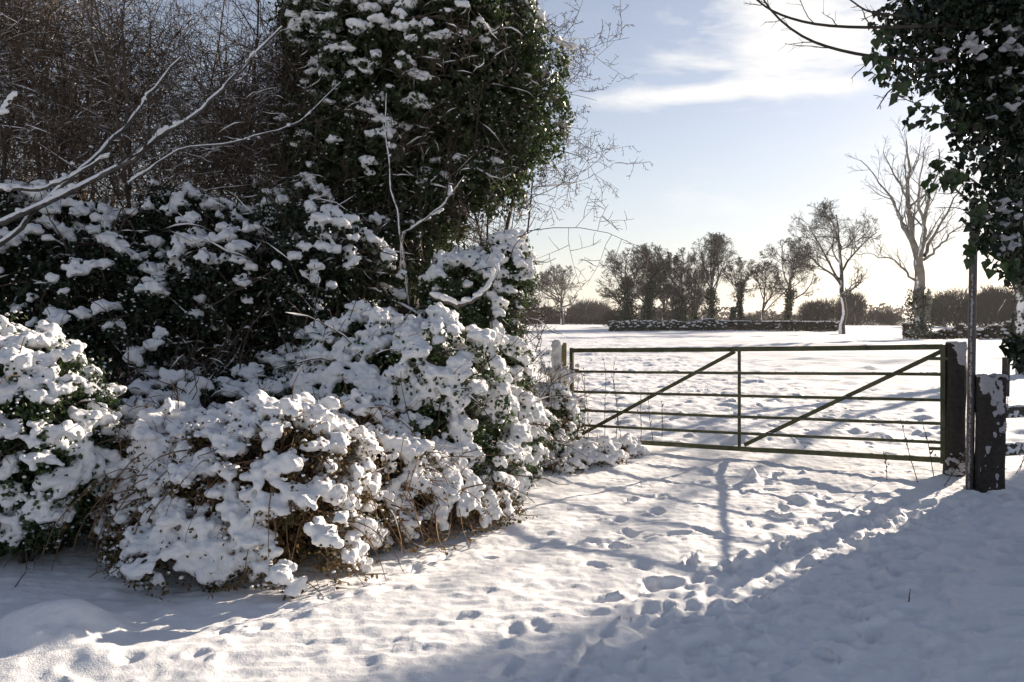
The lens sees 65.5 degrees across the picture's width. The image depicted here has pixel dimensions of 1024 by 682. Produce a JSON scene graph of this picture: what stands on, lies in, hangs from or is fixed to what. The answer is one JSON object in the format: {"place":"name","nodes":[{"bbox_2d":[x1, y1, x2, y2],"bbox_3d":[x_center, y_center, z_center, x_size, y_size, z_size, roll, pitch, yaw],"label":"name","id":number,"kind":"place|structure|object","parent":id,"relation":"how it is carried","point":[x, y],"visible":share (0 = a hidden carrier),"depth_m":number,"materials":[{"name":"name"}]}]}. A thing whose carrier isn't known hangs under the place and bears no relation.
{"place":"outdoors","nodes":[
{"label":"outdoors","id":0,"kind":"place"},
{"bbox_2d":[0,91,18,114],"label":"fallen branch","id":1,"kind":"object","parent":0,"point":[12,95],"visible":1,"depth_m":5.41,"materials":[{"name":"white plant"}]},
{"bbox_2d":[0,152,109,191],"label":"fallen branch","id":2,"kind":"object","parent":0,"point":[7,187],"visible":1,"depth_m":5.72,"materials":[{"name":"white plant"}]},
{"bbox_2d":[0,0,1022,319],"label":"sky","id":3,"kind":"structure","parent":0,"point":[740,131],"materials":[{"name":"blue"}]},
{"bbox_2d":[0,320,1023,681],"bbox_3d":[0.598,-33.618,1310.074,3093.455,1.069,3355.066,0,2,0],"label":"ground","id":4,"kind":"structure","parent":0,"point":[672,564],"depth_m":4.75,"materials":[{"name":"white snow"}]},
{"bbox_2d":[15,541,61,586],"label":"dead weed","id":5,"kind":"object","parent":4,"relation":"on","point":[30,567],"visible":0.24,"depth_m":4.55,"materials":[{"name":"brown plant"}]},
{"bbox_2d":[0,310,135,569],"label":"evergreen bush","id":6,"kind":"object","parent":4,"relation":"on","point":[42,408],"visible":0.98,"depth_m":4.78,"materials":[{"name":"white plant"}]},
{"bbox_2d":[0,0,250,384],"bbox_3d":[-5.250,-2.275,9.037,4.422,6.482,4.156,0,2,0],"label":"bare thicket","id":7,"kind":"object","parent":4,"relation":"on","point":[18,67],"visible":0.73,"depth_m":8.56,"materials":[{"name":"brown plant"}]},
{"bbox_2d":[0,121,262,397],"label":"ivy hedge bush","id":8,"kind":"object","parent":4,"relation":"on","point":[34,285],"visible":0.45,"depth_m":7.19,"materials":[{"name":"green plant"}]},
{"bbox_2d":[0,0,284,226],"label":"fallen branch","id":9,"kind":"object","parent":8,"relation":"on","point":[160,134],"visible":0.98,"depth_m":7.06,"materials":[{"name":"brown plant"}]},
{"bbox_2d":[127,77,340,183],"bbox_3d":[-2.401,-2.016,7.308,2.026,1.306,0.710,-1,2,-37],"label":"fallen branch","id":10,"kind":"object","parent":8,"relation":"on","point":[138,175],"visible":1,"depth_m":7.21,"materials":[{"name":"wood"}]},
{"bbox_2d":[62,324,250,525],"bbox_3d":[-3.002,0.819,6.362,2.646,1.918,2.710,0,2,0],"label":"bramble thicket","id":11,"kind":"object","parent":4,"relation":"on","point":[190,386],"visible":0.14,"depth_m":6.29,"materials":[{"name":"brown plant"}]},
{"bbox_2d":[0,0,364,359],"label":"bare thicket","id":12,"kind":"object","parent":4,"relation":"on","point":[196,161],"visible":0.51,"depth_m":8.78,"materials":[{"name":"brown plant"}]},
{"bbox_2d":[27,363,407,601],"bbox_3d":[-1.912,0.853,5.248,2.548,1.426,2.093,0,2,0],"label":"bramble mound","id":13,"kind":"object","parent":4,"relation":"on","point":[222,528],"visible":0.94,"depth_m":4.71,"materials":[{"name":"white snow"}]},
{"bbox_2d":[36,159,426,409],"bbox_3d":[-2.860,-0.127,7.875,4.227,3.183,2.661,1,2,22],"label":"ivy hedge bush","id":14,"kind":"object","parent":4,"relation":"on","point":[221,253],"visible":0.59,"depth_m":7.39,"materials":[{"name":"green plant"}]},
{"bbox_2d":[0,47,187,246],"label":"fallen branch","id":15,"kind":"object","parent":14,"relation":"on","point":[5,239],"visible":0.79,"depth_m":7.14,"materials":[{"name":"brown plant"}]},
{"bbox_2d":[376,93,410,306],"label":"upright stem","id":16,"kind":"object","parent":14,"relation":"attached to","point":[396,206],"visible":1,"depth_m":7.88,"materials":[{"name":"brown plant"}]},
{"bbox_2d":[400,176,464,268],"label":"fallen branch","id":17,"kind":"object","parent":14,"relation":"on","point":[436,210],"visible":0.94,"depth_m":7.89,"materials":[{"name":"white plant"}]},
{"bbox_2d":[0,0,516,224],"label":"bare thicket","id":18,"kind":"object","parent":4,"relation":"on","point":[269,82],"visible":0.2,"depth_m":9.14,"materials":[{"name":"brown plant"}]},
{"bbox_2d":[242,376,537,558],"bbox_3d":[-0.917,0.917,5.863,2.236,1.336,1.950,0,2,0],"label":"bramble mound","id":19,"kind":"object","parent":4,"relation":"on","point":[453,491],"visible":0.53,"depth_m":5.59,"materials":[{"name":"white snow"}]},
{"bbox_2d":[235,275,567,528],"bbox_3d":[-1.142,0.655,6.660,2.796,2.463,2.379,1,2,37],"label":"evergreen bush","id":20,"kind":"object","parent":4,"relation":"on","point":[425,372],"visible":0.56,"depth_m":6.31,"materials":[{"name":"white plant"}]},
{"bbox_2d":[229,0,596,413],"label":"ivy clad tree","id":21,"kind":"object","parent":4,"relation":"on","point":[503,48],"visible":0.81,"depth_m":8.70,"materials":[{"name":"green plant"}]},
{"bbox_2d":[302,0,659,298],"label":"bare shrub","id":22,"kind":"object","parent":4,"relation":"on","point":[472,111],"visible":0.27,"depth_m":9.14,"materials":[{"name":"brown plant"}]},
{"bbox_2d":[406,164,571,402],"bbox_3d":[-0.329,-0.442,8.636,1.859,3.228,1.306,0,2,17],"label":"bare shrub","id":23,"kind":"object","parent":4,"relation":"on","point":[481,232],"visible":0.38,"depth_m":8.55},
{"bbox_2d":[394,203,588,478],"bbox_3d":[-0.367,0.152,7.750,2.225,3.002,2.046,0,2,0],"label":"leafy bush","id":24,"kind":"object","parent":4,"relation":"on","point":[457,266],"visible":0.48,"depth_m":7.71,"materials":[{"name":"white plant"}]},
{"bbox_2d":[429,253,504,307],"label":"fallen branch","id":25,"kind":"object","parent":24,"relation":"on","point":[449,300],"visible":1,"depth_m":7.16,"materials":[{"name":"white plant"}]},
{"bbox_2d":[470,502,522,532],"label":"dead weed","id":26,"kind":"object","parent":4,"relation":"on","point":[506,515],"visible":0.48,"depth_m":5.80,"materials":[{"name":"brown plant"}]},
{"bbox_2d":[519,294,540,315],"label":"scrub bush","id":27,"kind":"object","parent":4,"relation":"on","point":[532,306],"visible":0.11,"depth_m":232.91,"materials":[{"name":"brown plant"}]},
{"bbox_2d":[539,306,557,323],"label":"scrub bush","id":28,"kind":"object","parent":4,"relation":"on","point":[549,314],"visible":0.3,"depth_m":236.46,"materials":[{"name":"brown plant"}]},
{"bbox_2d":[506,364,601,484],"bbox_3d":[0.120,0.909,8.506,1.589,1.438,2.745,1,2,30],"label":"ivy bush","id":29,"kind":"object","parent":4,"relation":"on","point":[569,412],"visible":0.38,"depth_m":8.66,"materials":[{"name":"white plant"}]},
{"bbox_2d":[533,264,580,324],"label":"bare tree","id":30,"kind":"object","parent":4,"relation":"on","point":[549,282],"visible":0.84,"depth_m":188.56,"materials":[{"name":"brown plant"}]},
{"bbox_2d":[539,339,580,385],"bbox_3d":[0.605,0.683,9.915,0.499,1.402,0.342,0,2,17],"label":"latch post","id":31,"kind":"object","parent":4,"relation":"on","point":[559,351],"visible":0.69,"depth_m":9.89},
{"bbox_2d":[155,303,966,321],"bbox_3d":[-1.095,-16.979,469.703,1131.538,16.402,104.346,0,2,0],"label":"hedge","id":32,"kind":"object","parent":4,"relation":"on","point":[727,313],"visible":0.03,"depth_m":448.38,"materials":[{"name":"plant"}]},
{"bbox_2d":[522,313,608,324],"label":"hedge","id":33,"kind":"object","parent":4,"relation":"on","point":[579,319],"visible":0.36,"depth_m":217.08,"materials":[{"name":"brown plant"}]},
{"bbox_2d":[505,433,648,488],"bbox_3d":[0.564,1.227,8.305,1.023,0.464,2.548,1,2,44],"label":"grass tussock","id":34,"kind":"object","parent":4,"relation":"on","point":[605,449],"depth_m":8.30,"materials":[{"name":"white plant"}]},
{"bbox_2d":[569,360,592,437],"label":"dead weed","id":35,"kind":"object","parent":4,"relation":"on","point":[583,399],"visible":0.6,"depth_m":9.39,"materials":[{"name":"brown plant"}]},
{"bbox_2d":[564,296,614,316],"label":"scrub bush","id":36,"kind":"object","parent":4,"relation":"on","point":[589,308],"visible":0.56,"depth_m":227.58,"materials":[{"name":"brown plant"}]},
{"bbox_2d":[598,308,623,326],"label":"scrub bush","id":37,"kind":"object","parent":4,"relation":"on","point":[607,317],"visible":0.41,"depth_m":139.57,"materials":[{"name":"brown plant"}]},
{"bbox_2d":[600,357,621,436],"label":"dead weed","id":38,"kind":"object","parent":4,"relation":"on","point":[617,421],"visible":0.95,"depth_m":9.55,"materials":[{"name":"brown plant"}]},
{"bbox_2d":[594,247,663,320],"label":"bare tree","id":39,"kind":"object","parent":4,"relation":"on","point":[628,305],"visible":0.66,"depth_m":127.53,"materials":[{"name":"brown plant"}]},
{"bbox_2d":[624,243,676,320],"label":"bare tree","id":40,"kind":"object","parent":4,"relation":"on","point":[648,299],"visible":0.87,"depth_m":122.84,"materials":[{"name":"brown plant"}]},
{"bbox_2d":[637,389,663,439],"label":"dead weed","id":41,"kind":"object","parent":4,"relation":"on","point":[651,421],"visible":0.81,"depth_m":9.90,"materials":[{"name":"brown plant"}]},
{"bbox_2d":[631,309,688,321],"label":"scrub bush","id":42,"kind":"object","parent":4,"relation":"on","point":[658,318],"visible":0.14,"depth_m":158.69,"materials":[{"name":"brown plant"}]},
{"bbox_2d":[652,256,679,320],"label":"bare tree","id":43,"kind":"object","parent":4,"relation":"on","point":[663,310],"visible":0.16,"depth_m":131.41,"materials":[{"name":"brown plant"}]},
{"bbox_2d":[608,317,726,330],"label":"hedge","id":44,"kind":"object","parent":4,"relation":"on","point":[708,324],"visible":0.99,"depth_m":110.20,"materials":[{"name":"green plant"}]},
{"bbox_2d":[656,247,708,320],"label":"bare tree","id":45,"kind":"object","parent":4,"relation":"on","point":[677,296],"visible":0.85,"depth_m":124.88,"materials":[{"name":"brown plant"}]},
{"bbox_2d":[679,256,716,320],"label":"bare tree","id":46,"kind":"object","parent":4,"relation":"on","point":[694,315],"visible":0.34,"depth_m":129.10,"materials":[{"name":"brown plant"}]},
{"bbox_2d":[683,231,741,319],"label":"bare tree","id":47,"kind":"object","parent":4,"relation":"on","point":[716,247],"visible":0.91,"depth_m":121.23,"materials":[{"name":"brown plant"}]},
{"bbox_2d":[729,306,736,319],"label":"evergreen bush","id":48,"kind":"object","parent":4,"relation":"on","point":[733,311],"visible":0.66,"depth_m":117.57,"materials":[{"name":"green plant"}]},
{"bbox_2d":[719,257,764,319],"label":"bare tree","id":49,"kind":"object","parent":4,"relation":"on","point":[740,285],"visible":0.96,"depth_m":119.20,"materials":[{"name":"brown plant"}]},
{"bbox_2d":[728,311,803,320],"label":"scrub bush","id":50,"kind":"object","parent":4,"relation":"on","point":[755,317],"visible":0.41,"depth_m":164.07,"materials":[{"name":"brown plant"}]},
{"bbox_2d":[746,260,794,320],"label":"bare tree","id":51,"kind":"object","parent":4,"relation":"on","point":[763,278],"visible":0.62,"depth_m":123.25,"materials":[{"name":"brown plant"}]},
{"bbox_2d":[725,319,839,330],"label":"hedge","id":52,"kind":"object","parent":4,"relation":"on","point":[789,325],"visible":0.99,"depth_m":107.47,"materials":[{"name":"green plant"}]},
{"bbox_2d":[759,237,821,320],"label":"bare tree","id":53,"kind":"object","parent":4,"relation":"on","point":[789,296],"visible":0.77,"depth_m":115.89,"materials":[{"name":"brown plant"}]},
{"bbox_2d":[795,296,855,324],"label":"scrub bush","id":54,"kind":"object","parent":4,"relation":"on","point":[820,310],"visible":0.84,"depth_m":148.70,"materials":[{"name":"brown plant"}]},
{"bbox_2d":[786,198,883,333],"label":"bare tree","id":55,"kind":"object","parent":4,"relation":"on","point":[822,214],"visible":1,"depth_m":91.89,"materials":[{"name":"brown plant"}]},
{"bbox_2d":[836,289,868,325],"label":"scrub bush","id":56,"kind":"object","parent":4,"relation":"on","point":[856,303],"visible":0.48,"depth_m":153.84,"materials":[{"name":"brown plant"}]},
{"bbox_2d":[861,308,906,325],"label":"scrub bush","id":57,"kind":"object","parent":4,"relation":"on","point":[880,318],"visible":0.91,"depth_m":168.18,"materials":[{"name":"brown plant"}]},
{"bbox_2d":[745,0,1023,374],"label":"ivy clad tree","id":58,"kind":"object","parent":4,"relation":"on","point":[991,88],"visible":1,"depth_m":4.06,"materials":[{"name":"green plant"}]},
{"bbox_2d":[844,116,977,338],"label":"pale dead tree","id":59,"kind":"object","parent":4,"relation":"on","point":[921,303],"visible":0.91,"depth_m":61.67,"materials":[{"name":"brown plant"}]},
{"bbox_2d":[883,419,973,488],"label":"dead weed","id":60,"kind":"object","parent":4,"relation":"on","point":[961,461],"visible":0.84,"depth_m":7.28,"materials":[{"name":"brown plant"}]},
{"bbox_2d":[942,341,967,476],"bbox_3d":[4.166,0.680,7.490,0.209,1.362,0.214,0,2,0],"label":"gate post","id":61,"kind":"object","parent":4,"relation":"on","point":[956,397],"visible":1,"depth_m":7.42,"materials":[{"name":"brown wood"}]},
{"bbox_2d":[569,344,947,463],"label":"field gate","id":62,"kind":"structure","parent":61,"relation":"attached to","point":[941,352],"depth_m":8.37,"materials":[{"name":"metal"}]},
{"bbox_2d":[927,285,984,326],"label":"scrub bush","id":63,"kind":"object","parent":4,"relation":"on","point":[951,305],"visible":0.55,"depth_m":128.93,"materials":[{"name":"brown plant"}]},
{"bbox_2d":[901,320,1014,338],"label":"hedge","id":64,"kind":"object","parent":4,"relation":"on","point":[992,331],"visible":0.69,"depth_m":63.52,"materials":[{"name":"green plant"}]},
{"bbox_2d":[965,197,977,489],"bbox_3d":[4.040,0.069,7.002,0.074,2.657,0.072,0,2,0],"label":"pole","id":65,"kind":"object","parent":4,"relation":"on","point":[971,365],"visible":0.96,"depth_m":6.99,"materials":[{"name":"metal"}]},
{"bbox_2d":[923,145,1023,374],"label":"ivy clad tree","id":66,"kind":"object","parent":4,"relation":"on","point":[1017,328],"visible":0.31,"depth_m":21.42,"materials":[{"name":"green plant"}]},
{"bbox_2d":[966,282,1015,327],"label":"scrub bush","id":67,"kind":"object","parent":4,"relation":"on","point":[993,304],"visible":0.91,"depth_m":123.65,"materials":[{"name":"brown plant"}]},
{"bbox_2d":[974,373,1008,492],"bbox_3d":[4.183,0.840,6.969,0.263,1.118,0.159,0,2,0],"label":"stile post","id":68,"kind":"object","parent":4,"relation":"on","point":[991,404],"visible":0.99,"depth_m":6.92,"materials":[{"name":"brown wood"}]},
{"bbox_2d":[1008,296,1016,319],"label":"scrub bush","id":69,"kind":"object","parent":4,"relation":"on","point":[1014,310],"visible":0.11,"depth_m":122.40,"materials":[{"name":"brown plant"}]},
{"bbox_2d":[1002,357,1023,455],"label":"rail fence","id":70,"kind":"object","parent":4,"relation":"on","point":[1015,411],"visible":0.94,"depth_m":7.04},
{"bbox_2d":[1006,397,1023,473],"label":"dead weed","id":71,"kind":"object","parent":4,"relation":"on","point":[1023,456],"visible":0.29,"depth_m":7.62,"materials":[{"name":"brown plant"}]}
]}

